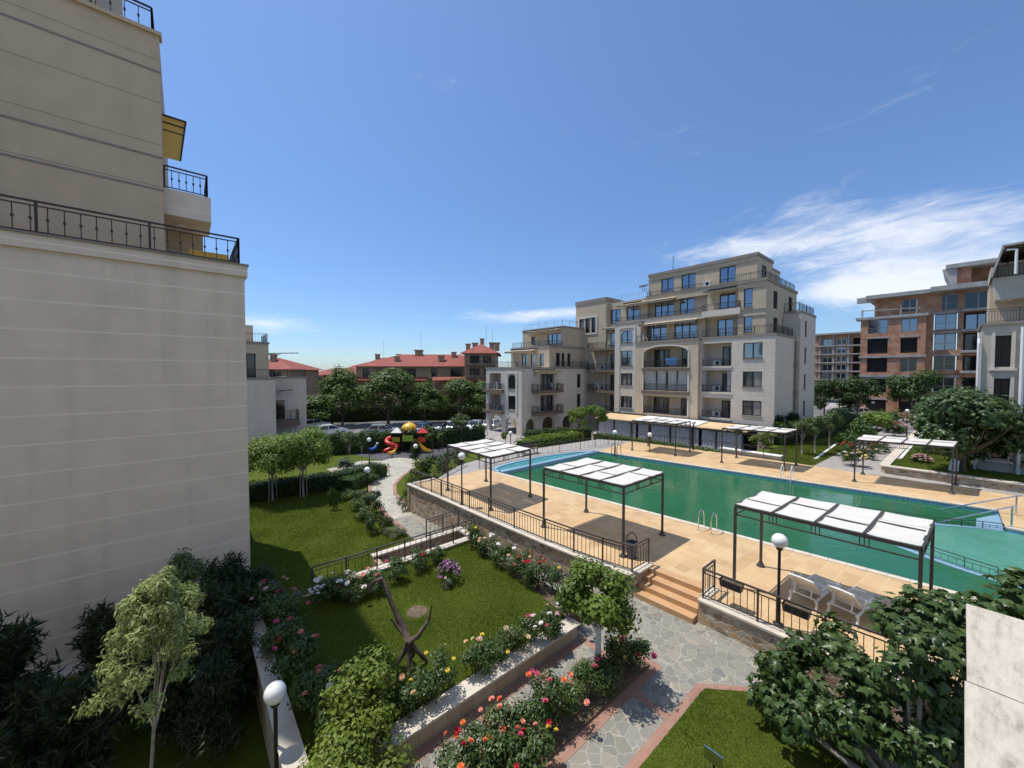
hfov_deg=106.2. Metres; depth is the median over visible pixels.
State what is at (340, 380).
street tree
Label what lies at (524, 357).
window
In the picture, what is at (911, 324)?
window
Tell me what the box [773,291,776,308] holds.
window
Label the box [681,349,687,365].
balcony door
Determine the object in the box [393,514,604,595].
path
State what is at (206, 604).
conifer shrub
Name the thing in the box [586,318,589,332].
window
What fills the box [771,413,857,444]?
hedge
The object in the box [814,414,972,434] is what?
road
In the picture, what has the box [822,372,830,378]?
window
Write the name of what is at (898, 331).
unfinished building
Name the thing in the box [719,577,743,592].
flower trough
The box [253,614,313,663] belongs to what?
rose bush
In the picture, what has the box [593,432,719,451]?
hedge
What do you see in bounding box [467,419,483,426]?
parked car
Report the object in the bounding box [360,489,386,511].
shrub
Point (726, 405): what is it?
balcony door
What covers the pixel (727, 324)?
balcony door
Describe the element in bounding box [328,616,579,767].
garden wall
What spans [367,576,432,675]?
driftwood sculpture
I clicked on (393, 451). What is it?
spring rider
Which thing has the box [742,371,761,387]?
window
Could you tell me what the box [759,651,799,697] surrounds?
box bush
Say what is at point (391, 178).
sky
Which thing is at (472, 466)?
paving
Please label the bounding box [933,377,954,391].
window
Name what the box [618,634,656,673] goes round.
rose bush
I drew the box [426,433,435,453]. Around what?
tree
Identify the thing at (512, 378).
window
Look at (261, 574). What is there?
conifer shrub
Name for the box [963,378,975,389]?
window
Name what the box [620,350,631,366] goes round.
window
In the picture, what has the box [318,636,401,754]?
lilac shrub
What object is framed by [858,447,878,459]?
rose bush
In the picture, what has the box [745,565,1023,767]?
fig tree
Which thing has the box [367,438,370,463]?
globe lamp
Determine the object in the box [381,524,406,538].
shrub
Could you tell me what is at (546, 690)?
rose bush
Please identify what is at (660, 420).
shade canopy
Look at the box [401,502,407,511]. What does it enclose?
shrub
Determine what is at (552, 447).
railing
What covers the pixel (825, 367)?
window
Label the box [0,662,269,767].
lawn
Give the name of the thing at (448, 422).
parked car
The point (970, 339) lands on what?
window
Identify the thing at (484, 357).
window
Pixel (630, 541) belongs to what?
litter bin
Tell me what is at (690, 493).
water
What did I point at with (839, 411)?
shrub
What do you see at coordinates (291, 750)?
garden wall
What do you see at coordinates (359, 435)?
young tree
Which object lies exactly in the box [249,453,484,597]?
lawn
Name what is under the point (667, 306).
window
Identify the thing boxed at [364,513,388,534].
shrub
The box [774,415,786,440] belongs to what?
conifer shrub
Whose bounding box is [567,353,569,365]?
window
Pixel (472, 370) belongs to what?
window
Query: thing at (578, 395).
window
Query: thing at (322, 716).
rose bush
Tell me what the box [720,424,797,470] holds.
shade canopy
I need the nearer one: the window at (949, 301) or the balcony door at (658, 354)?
the balcony door at (658, 354)
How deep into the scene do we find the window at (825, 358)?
108.92 m
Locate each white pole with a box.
[813,443,837,459]
[897,435,921,459]
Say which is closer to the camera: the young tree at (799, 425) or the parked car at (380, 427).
the young tree at (799, 425)
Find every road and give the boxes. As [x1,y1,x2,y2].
[251,415,512,454]
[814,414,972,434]
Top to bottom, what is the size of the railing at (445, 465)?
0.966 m
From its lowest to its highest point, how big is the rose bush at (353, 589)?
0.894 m
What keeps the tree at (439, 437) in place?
on the lawn at (311, 468)
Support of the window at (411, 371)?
in the hotel building at (440, 370)
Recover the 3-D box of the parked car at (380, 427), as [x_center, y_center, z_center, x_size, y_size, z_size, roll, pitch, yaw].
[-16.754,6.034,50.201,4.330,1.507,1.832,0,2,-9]
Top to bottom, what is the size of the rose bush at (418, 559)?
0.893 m
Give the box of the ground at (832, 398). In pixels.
[253,377,955,460]
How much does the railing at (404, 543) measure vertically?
0.736 m
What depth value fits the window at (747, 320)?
39.01 m
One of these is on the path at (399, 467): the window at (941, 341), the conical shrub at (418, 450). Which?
the conical shrub at (418, 450)
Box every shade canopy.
[446,439,532,510]
[541,458,665,557]
[631,417,691,455]
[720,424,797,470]
[733,491,934,599]
[852,435,958,494]
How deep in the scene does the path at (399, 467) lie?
28.93 m
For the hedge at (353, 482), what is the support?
on the lawn at (311, 468)
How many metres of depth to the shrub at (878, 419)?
39.83 m
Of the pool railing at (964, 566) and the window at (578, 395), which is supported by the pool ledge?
the pool railing at (964, 566)
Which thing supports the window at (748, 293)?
in the apartment building at (735, 336)
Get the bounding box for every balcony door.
[276,400,284,418]
[540,395,551,410]
[541,374,551,389]
[610,375,613,385]
[610,395,613,410]
[611,333,614,347]
[611,354,614,369]
[654,349,669,367]
[654,397,668,412]
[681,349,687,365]
[681,399,686,414]
[717,319,733,336]
[720,292,735,308]
[722,347,731,365]
[722,373,730,391]
[722,401,730,417]
[762,265,765,276]
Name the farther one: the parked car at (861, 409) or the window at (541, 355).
the parked car at (861, 409)
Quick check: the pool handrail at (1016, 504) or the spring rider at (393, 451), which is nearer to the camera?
the pool handrail at (1016, 504)
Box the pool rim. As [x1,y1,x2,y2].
[492,451,598,473]
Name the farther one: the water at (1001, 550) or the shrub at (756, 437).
the shrub at (756, 437)
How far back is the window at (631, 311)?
51.21 m
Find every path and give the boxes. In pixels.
[327,457,418,518]
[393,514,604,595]
[393,595,763,767]
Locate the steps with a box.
[633,565,708,623]
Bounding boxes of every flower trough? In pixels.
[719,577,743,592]
[782,600,811,620]
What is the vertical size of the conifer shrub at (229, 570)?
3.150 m
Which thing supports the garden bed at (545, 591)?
on the lawn at (474, 598)
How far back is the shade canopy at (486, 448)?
20.66 m
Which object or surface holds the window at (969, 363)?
in the unfinished building at (898, 331)
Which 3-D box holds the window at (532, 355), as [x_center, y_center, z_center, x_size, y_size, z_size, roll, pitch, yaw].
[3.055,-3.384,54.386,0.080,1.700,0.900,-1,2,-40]
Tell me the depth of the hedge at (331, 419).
60.36 m
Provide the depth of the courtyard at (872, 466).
28.39 m
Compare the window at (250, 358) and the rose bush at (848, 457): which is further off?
the window at (250, 358)
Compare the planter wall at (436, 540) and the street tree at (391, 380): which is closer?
the planter wall at (436, 540)
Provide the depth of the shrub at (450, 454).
32.81 m
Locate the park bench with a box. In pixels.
[519,441,539,454]
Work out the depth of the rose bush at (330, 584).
11.60 m
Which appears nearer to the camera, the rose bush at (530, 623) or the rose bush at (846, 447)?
the rose bush at (530, 623)
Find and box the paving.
[438,439,630,478]
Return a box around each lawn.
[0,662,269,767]
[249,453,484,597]
[263,543,565,762]
[639,688,881,767]
[756,432,876,465]
[893,436,1023,482]
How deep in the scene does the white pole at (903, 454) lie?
30.25 m
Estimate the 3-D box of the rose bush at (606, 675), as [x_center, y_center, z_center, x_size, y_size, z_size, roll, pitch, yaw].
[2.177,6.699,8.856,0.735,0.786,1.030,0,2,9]
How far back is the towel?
44.12 m
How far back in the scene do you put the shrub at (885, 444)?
32.70 m
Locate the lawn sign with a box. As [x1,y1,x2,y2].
[704,745,722,767]
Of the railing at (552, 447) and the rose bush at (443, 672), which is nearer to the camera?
the rose bush at (443, 672)
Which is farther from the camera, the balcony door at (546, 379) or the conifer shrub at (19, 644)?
the balcony door at (546, 379)
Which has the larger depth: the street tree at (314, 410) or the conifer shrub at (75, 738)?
the street tree at (314, 410)
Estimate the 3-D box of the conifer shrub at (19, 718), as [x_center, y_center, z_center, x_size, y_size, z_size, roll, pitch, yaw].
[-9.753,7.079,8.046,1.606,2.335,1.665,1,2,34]
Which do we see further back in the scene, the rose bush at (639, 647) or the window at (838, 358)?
the window at (838, 358)
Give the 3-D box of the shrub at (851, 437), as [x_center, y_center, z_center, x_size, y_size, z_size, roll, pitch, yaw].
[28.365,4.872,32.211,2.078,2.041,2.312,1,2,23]
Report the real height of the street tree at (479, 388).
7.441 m
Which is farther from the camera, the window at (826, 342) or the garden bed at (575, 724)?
the window at (826, 342)
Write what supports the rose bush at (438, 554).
on the lawn at (474, 598)
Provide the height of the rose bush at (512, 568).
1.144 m
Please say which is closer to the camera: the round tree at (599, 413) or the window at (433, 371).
the round tree at (599, 413)
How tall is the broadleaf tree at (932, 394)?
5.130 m
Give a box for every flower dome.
[436,559,460,582]
[910,453,933,462]
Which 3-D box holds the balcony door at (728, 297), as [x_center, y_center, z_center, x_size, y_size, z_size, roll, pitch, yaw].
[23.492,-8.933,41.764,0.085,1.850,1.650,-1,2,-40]
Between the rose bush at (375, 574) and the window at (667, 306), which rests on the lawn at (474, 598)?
the rose bush at (375, 574)
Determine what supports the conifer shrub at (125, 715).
on the lawn at (250, 751)
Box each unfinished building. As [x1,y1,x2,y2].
[814,331,860,396]
[856,258,1023,418]
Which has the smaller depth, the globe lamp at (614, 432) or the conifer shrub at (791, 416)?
the globe lamp at (614, 432)
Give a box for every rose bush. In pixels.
[248,576,288,623]
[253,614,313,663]
[264,629,323,685]
[266,587,309,623]
[286,658,342,710]
[306,681,354,734]
[310,570,358,604]
[337,569,369,602]
[364,566,387,593]
[385,556,411,582]
[390,667,443,723]
[406,643,459,704]
[409,545,429,570]
[423,730,477,767]
[427,545,446,563]
[453,713,506,767]
[457,636,496,675]
[464,521,486,547]
[475,632,511,666]
[476,533,499,557]
[478,696,527,752]
[482,730,534,767]
[488,541,515,569]
[495,623,534,652]
[503,692,551,741]
[505,546,533,577]
[506,721,559,767]
[515,612,547,641]
[518,555,553,590]
[525,665,566,730]
[532,604,563,640]
[545,563,569,595]
[552,671,589,717]
[553,594,577,616]
[567,657,608,696]
[591,651,623,697]
[602,633,635,672]
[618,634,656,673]
[839,441,853,454]
[839,450,867,465]
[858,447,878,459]
[864,443,885,451]
[881,419,909,435]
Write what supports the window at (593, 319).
in the apartment building at (735, 336)
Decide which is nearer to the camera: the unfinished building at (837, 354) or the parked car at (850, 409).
the parked car at (850, 409)
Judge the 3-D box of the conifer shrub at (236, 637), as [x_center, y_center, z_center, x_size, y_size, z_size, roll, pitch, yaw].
[-6.973,6.908,9.509,1.795,2.610,1.860,1,2,25]
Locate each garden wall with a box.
[249,608,308,767]
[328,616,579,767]
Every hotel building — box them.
[269,354,322,396]
[319,369,339,393]
[320,354,400,399]
[353,330,501,406]
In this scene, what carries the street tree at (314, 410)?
on the road at (355, 427)
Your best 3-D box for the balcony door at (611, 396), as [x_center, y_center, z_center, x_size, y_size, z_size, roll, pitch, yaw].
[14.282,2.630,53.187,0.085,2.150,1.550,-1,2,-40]
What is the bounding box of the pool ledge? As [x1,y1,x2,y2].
[869,514,1022,588]
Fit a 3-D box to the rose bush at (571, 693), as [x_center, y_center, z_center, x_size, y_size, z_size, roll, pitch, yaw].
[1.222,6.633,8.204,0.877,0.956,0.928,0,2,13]
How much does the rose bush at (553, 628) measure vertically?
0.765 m
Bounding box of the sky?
[122,0,1023,370]
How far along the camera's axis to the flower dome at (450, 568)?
12.73 m
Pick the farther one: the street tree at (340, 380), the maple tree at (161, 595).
the street tree at (340, 380)
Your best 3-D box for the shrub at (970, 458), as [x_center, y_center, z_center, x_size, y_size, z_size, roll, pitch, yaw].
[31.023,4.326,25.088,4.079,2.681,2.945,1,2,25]
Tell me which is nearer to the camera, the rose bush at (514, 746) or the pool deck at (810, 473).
the rose bush at (514, 746)
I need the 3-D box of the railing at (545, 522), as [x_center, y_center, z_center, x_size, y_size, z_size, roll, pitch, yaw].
[-0.966,5.671,17.756,14.421,0.898,1.106,2,2,41]
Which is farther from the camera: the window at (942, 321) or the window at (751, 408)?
the window at (942, 321)
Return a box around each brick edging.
[368,467,414,530]
[403,636,761,767]
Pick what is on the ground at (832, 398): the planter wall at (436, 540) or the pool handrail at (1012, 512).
the planter wall at (436, 540)
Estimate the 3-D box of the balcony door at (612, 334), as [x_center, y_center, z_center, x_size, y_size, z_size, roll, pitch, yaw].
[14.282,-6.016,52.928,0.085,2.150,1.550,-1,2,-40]
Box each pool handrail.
[935,506,1017,526]
[941,495,1021,515]
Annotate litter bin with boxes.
[626,532,637,559]
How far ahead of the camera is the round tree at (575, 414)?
40.08 m
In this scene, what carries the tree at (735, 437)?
in the planter wall at (727, 450)
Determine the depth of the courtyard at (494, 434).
49.06 m
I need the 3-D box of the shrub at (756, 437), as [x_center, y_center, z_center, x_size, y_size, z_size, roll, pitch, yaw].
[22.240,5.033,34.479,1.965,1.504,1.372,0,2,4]
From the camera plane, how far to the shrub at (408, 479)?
24.85 m
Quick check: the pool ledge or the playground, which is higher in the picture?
the playground
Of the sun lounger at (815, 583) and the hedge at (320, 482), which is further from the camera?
the hedge at (320, 482)
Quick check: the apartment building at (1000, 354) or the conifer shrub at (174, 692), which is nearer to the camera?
the conifer shrub at (174, 692)
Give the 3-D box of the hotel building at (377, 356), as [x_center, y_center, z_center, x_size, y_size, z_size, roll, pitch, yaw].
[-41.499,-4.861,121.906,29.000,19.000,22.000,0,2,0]
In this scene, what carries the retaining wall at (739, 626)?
on the path at (690, 656)
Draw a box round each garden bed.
[470,543,582,629]
[472,656,649,767]
[751,674,960,767]
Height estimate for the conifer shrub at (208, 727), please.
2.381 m
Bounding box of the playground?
[352,447,471,460]
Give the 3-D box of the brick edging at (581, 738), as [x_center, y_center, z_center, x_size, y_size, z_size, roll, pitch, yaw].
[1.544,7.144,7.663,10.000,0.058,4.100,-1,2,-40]
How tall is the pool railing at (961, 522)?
0.312 m
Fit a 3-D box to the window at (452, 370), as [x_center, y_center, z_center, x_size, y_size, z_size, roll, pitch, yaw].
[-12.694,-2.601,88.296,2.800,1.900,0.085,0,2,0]
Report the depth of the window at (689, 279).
45.94 m
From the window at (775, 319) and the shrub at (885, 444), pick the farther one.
the window at (775, 319)
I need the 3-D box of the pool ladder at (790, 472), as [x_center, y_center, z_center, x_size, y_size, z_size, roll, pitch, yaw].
[17.431,6.000,24.344,0.645,1.744,0.620,-1,2,-40]
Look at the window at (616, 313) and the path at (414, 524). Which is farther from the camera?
the window at (616, 313)
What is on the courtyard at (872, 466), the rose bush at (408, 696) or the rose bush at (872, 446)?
the rose bush at (872, 446)
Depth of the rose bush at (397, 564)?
12.81 m
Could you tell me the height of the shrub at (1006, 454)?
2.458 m
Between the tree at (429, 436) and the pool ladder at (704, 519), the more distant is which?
the tree at (429, 436)
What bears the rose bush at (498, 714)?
on the garden bed at (575, 724)
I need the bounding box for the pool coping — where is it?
[494,451,1023,605]
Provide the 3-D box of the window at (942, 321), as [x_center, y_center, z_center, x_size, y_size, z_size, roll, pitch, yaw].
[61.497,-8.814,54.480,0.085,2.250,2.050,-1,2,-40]
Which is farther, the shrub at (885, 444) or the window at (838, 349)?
the window at (838, 349)
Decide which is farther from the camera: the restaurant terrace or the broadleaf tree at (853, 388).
the broadleaf tree at (853, 388)
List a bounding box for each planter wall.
[301,526,473,596]
[720,447,782,460]
[879,431,1023,493]
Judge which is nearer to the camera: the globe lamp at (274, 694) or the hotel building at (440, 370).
the globe lamp at (274, 694)
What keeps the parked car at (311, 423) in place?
on the road at (355, 427)
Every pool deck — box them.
[417,469,965,695]
[600,441,1023,528]
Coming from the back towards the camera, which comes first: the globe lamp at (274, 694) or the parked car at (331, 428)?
the parked car at (331, 428)
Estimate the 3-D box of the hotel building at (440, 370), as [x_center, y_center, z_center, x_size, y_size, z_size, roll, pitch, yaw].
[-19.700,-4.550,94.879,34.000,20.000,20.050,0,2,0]
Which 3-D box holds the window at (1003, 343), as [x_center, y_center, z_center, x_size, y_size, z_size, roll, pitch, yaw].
[31.349,-2.087,24.533,0.085,2.000,0.620,-1,2,-40]
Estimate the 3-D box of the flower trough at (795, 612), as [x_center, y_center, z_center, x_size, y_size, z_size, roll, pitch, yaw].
[7.251,5.754,9.787,0.280,0.210,0.580,-1,2,-40]
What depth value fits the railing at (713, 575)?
10.18 m
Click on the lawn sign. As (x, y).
(714, 758)
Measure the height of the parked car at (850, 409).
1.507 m
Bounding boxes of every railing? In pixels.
[311,519,474,588]
[411,469,649,572]
[426,509,471,535]
[435,452,463,477]
[479,433,621,468]
[631,432,786,461]
[702,559,955,679]
[858,506,1004,530]
[865,523,998,574]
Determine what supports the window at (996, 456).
in the apartment building at (1000, 354)
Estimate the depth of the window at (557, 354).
53.12 m
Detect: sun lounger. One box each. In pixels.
[788,573,841,613]
[826,584,884,628]
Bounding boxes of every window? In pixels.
[246,353,255,377]
[363,369,369,376]
[402,369,415,376]
[431,369,436,376]
[451,369,462,376]
[470,356,479,362]
[470,368,479,374]
[483,356,490,362]
[508,375,514,389]
[508,396,514,410]
[522,354,527,365]
[531,354,534,365]
[540,354,543,365]
[548,333,560,344]
[556,353,558,365]
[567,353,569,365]
[577,374,579,387]
[577,394,579,406]
[580,319,583,327]
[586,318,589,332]
[592,317,595,332]
[610,309,620,324]
[620,331,632,343]
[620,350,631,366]
[620,373,632,385]
[620,396,631,408]
[627,306,638,320]
[647,324,666,340]
[655,301,673,316]
[660,278,673,293]
[673,321,696,339]
[680,298,693,313]
[681,273,695,289]
[719,265,735,283]
[741,400,761,417]
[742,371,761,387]
[743,288,752,308]
[743,316,752,333]
[743,342,762,358]
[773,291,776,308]
[773,318,776,331]
[822,364,831,370]
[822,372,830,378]
[823,339,831,345]
[823,347,831,353]
[823,356,831,361]
[836,347,845,352]
[836,356,845,361]
[836,364,845,369]
[836,373,845,378]
[837,339,846,344]
[866,378,886,392]
[868,319,887,333]
[900,358,916,371]
[901,318,917,331]
[902,298,917,311]
[933,356,954,369]
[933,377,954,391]
[934,333,955,350]
[935,313,956,329]
[942,293,958,309]
[963,356,976,370]
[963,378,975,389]
[964,290,987,308]
[964,333,976,349]
[965,312,986,328]
[991,427,1004,458]
[993,378,1009,401]
[995,335,1010,366]
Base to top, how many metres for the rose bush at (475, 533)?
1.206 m
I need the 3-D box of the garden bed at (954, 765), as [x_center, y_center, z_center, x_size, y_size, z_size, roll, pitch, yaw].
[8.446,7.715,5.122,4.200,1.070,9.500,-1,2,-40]
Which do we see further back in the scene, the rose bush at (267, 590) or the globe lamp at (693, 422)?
the globe lamp at (693, 422)
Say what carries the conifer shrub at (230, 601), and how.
on the lawn at (250, 751)
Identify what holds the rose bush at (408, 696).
on the lawn at (474, 598)
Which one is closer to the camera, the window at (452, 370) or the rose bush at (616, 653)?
the rose bush at (616, 653)
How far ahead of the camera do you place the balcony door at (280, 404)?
48.65 m
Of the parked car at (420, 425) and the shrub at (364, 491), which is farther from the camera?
the parked car at (420, 425)
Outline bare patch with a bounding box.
[407,605,426,617]
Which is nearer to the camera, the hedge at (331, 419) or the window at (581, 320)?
the window at (581, 320)
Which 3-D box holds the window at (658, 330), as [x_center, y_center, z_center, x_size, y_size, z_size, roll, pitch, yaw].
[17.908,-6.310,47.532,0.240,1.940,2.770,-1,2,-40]
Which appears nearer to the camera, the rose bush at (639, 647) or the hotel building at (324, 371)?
the rose bush at (639, 647)
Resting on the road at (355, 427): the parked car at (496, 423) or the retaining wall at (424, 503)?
the parked car at (496, 423)
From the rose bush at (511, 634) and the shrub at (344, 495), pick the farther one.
the shrub at (344, 495)
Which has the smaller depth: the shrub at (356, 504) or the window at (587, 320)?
the shrub at (356, 504)
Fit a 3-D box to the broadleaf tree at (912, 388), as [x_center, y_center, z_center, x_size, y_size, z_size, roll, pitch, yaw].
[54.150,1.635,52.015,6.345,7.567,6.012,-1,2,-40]
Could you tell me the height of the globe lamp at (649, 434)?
2.885 m
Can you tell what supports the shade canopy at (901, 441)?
on the pool deck at (810, 473)
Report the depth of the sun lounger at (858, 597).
10.53 m
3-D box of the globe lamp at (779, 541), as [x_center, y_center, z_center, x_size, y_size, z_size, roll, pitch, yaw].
[7.036,5.141,10.126,0.370,2.415,0.370,-1,2,-40]
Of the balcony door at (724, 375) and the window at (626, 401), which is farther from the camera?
the window at (626, 401)
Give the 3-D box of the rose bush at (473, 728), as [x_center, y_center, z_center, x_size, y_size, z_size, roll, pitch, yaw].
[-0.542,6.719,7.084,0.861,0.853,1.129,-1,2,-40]
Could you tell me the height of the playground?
0.001 m
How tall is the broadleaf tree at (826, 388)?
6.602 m
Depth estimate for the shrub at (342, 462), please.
32.39 m
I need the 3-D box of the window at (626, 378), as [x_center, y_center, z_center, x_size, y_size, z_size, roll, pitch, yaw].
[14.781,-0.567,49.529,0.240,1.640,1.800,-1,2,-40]
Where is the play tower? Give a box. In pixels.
[382,422,430,452]
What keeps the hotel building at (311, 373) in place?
on the ground at (832, 398)
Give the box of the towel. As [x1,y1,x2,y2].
[665,358,677,364]
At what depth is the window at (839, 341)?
106.06 m
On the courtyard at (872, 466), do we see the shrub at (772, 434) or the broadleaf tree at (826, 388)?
the shrub at (772, 434)
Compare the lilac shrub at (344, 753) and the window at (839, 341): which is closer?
the lilac shrub at (344, 753)
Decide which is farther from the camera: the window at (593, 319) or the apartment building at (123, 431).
the window at (593, 319)
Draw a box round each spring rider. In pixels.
[368,442,378,453]
[387,446,397,456]
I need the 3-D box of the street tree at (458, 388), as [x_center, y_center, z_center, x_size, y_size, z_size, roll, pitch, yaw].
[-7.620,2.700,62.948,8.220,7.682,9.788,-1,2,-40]
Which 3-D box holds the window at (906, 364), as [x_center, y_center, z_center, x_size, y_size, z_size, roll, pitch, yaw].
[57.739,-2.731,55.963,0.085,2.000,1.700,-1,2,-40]
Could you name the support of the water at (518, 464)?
in the pool rim
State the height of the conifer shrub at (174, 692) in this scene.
2.521 m
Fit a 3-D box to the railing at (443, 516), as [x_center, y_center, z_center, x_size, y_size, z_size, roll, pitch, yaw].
[-2.674,6.061,16.300,1.646,0.846,1.046,-1,2,-40]
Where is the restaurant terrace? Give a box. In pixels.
[596,412,757,450]
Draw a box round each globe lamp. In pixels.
[263,680,286,767]
[364,467,369,510]
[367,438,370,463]
[413,444,417,475]
[458,452,464,504]
[613,430,616,456]
[648,432,651,452]
[691,420,695,449]
[771,533,787,626]
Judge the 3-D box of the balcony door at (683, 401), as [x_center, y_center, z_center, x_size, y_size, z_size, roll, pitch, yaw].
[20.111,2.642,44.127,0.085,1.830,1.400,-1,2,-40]
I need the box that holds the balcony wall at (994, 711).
[964,603,1023,767]
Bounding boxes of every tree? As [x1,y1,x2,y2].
[68,565,214,767]
[248,432,305,501]
[273,425,333,497]
[306,394,338,419]
[316,364,365,425]
[340,431,356,457]
[347,367,428,424]
[354,430,370,455]
[398,380,448,421]
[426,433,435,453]
[436,432,444,453]
[439,377,485,419]
[451,413,470,441]
[460,379,485,420]
[500,432,507,442]
[552,551,641,669]
[565,406,587,432]
[586,404,608,438]
[732,428,743,453]
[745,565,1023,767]
[790,417,815,453]
[808,415,832,451]
[814,376,842,414]
[820,411,844,449]
[834,375,886,419]
[884,368,945,421]
[904,380,1023,471]
[914,388,952,411]
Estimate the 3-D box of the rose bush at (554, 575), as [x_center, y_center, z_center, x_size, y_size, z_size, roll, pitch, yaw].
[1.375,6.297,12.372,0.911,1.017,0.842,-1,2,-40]
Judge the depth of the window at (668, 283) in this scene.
47.93 m
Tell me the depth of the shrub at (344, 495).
25.00 m
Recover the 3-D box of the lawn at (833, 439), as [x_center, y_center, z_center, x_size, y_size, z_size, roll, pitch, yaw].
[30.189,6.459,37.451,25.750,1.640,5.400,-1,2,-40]
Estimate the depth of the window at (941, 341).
54.54 m
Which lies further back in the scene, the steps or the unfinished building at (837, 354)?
the unfinished building at (837, 354)
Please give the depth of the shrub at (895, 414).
43.48 m
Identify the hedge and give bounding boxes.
[249,461,383,502]
[307,411,334,424]
[320,423,487,454]
[327,403,494,421]
[336,462,389,491]
[514,430,584,448]
[522,425,592,441]
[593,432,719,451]
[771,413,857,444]
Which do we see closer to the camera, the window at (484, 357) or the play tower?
the play tower
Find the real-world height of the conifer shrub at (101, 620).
2.473 m
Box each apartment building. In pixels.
[0,0,250,682]
[245,325,306,444]
[483,252,816,449]
[973,241,1023,474]
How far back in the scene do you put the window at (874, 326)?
58.34 m
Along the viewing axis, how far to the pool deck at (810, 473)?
24.74 m
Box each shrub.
[0,609,67,722]
[0,665,102,767]
[0,715,44,767]
[16,663,133,767]
[64,596,131,691]
[103,634,165,725]
[138,635,209,761]
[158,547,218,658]
[170,643,251,767]
[188,604,261,711]
[192,579,232,665]
[197,550,252,596]
[197,576,270,658]
[240,559,282,610]
[297,697,424,767]
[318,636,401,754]
[327,488,337,509]
[335,457,356,468]
[340,489,360,499]
[347,496,364,509]
[353,489,369,499]
[353,506,374,521]
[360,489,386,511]
[362,471,379,484]
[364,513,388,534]
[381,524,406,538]
[382,515,393,526]
[395,495,406,504]
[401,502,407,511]
[402,473,417,498]
[408,439,421,459]
[409,456,432,476]
[419,454,446,476]
[437,449,465,468]
[441,577,451,589]
[748,432,772,447]
[761,433,776,442]
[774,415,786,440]
[784,411,805,438]
[826,406,861,421]
[834,430,865,451]
[844,418,877,443]
[857,411,894,432]
[865,440,893,452]
[873,408,906,431]
[915,446,932,452]
[944,434,1023,467]
[991,442,1023,462]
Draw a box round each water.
[497,453,579,469]
[508,454,1005,602]
[849,519,1023,574]
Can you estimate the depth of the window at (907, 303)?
57.08 m
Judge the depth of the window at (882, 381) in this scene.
58.16 m
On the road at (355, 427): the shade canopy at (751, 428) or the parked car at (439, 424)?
the parked car at (439, 424)
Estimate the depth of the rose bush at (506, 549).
13.81 m
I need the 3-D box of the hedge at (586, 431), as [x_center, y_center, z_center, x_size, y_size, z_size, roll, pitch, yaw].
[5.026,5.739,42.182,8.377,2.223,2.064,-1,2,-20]
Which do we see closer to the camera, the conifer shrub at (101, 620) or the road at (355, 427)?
the conifer shrub at (101, 620)
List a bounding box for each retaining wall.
[406,478,653,594]
[697,585,956,718]
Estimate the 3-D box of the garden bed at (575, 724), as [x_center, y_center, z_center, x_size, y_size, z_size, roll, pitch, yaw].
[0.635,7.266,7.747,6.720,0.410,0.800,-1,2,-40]
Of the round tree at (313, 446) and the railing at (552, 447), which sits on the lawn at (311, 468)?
the round tree at (313, 446)
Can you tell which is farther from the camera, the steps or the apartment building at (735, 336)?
the apartment building at (735, 336)
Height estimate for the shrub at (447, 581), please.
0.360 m
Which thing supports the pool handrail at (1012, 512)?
attached to the pool deck at (810, 473)
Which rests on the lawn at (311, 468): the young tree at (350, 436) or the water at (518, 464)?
the young tree at (350, 436)
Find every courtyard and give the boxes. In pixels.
[485,426,650,444]
[814,403,1023,496]
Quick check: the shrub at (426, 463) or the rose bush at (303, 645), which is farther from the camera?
the shrub at (426, 463)
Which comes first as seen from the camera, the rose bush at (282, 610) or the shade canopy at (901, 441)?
the rose bush at (282, 610)
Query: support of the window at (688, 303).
in the apartment building at (735, 336)
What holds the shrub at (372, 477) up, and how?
on the lawn at (311, 468)
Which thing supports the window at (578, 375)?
in the apartment building at (735, 336)
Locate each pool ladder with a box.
[697,509,716,533]
[780,464,793,482]
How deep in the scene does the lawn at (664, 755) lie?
7.54 m
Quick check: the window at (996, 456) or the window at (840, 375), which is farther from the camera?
the window at (840, 375)
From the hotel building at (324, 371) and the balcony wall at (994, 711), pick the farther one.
the hotel building at (324, 371)
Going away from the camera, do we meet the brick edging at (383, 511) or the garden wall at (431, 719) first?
the garden wall at (431, 719)
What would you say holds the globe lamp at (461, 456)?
on the retaining wall at (424, 503)
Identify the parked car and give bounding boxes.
[307,419,330,430]
[311,424,348,434]
[365,424,400,433]
[414,422,431,430]
[431,421,446,429]
[446,420,464,427]
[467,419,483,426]
[483,419,501,428]
[827,408,861,414]
[852,407,871,413]
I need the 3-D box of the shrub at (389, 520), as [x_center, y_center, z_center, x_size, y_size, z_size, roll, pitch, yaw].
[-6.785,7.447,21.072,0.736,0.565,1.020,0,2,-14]
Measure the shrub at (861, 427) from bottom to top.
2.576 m

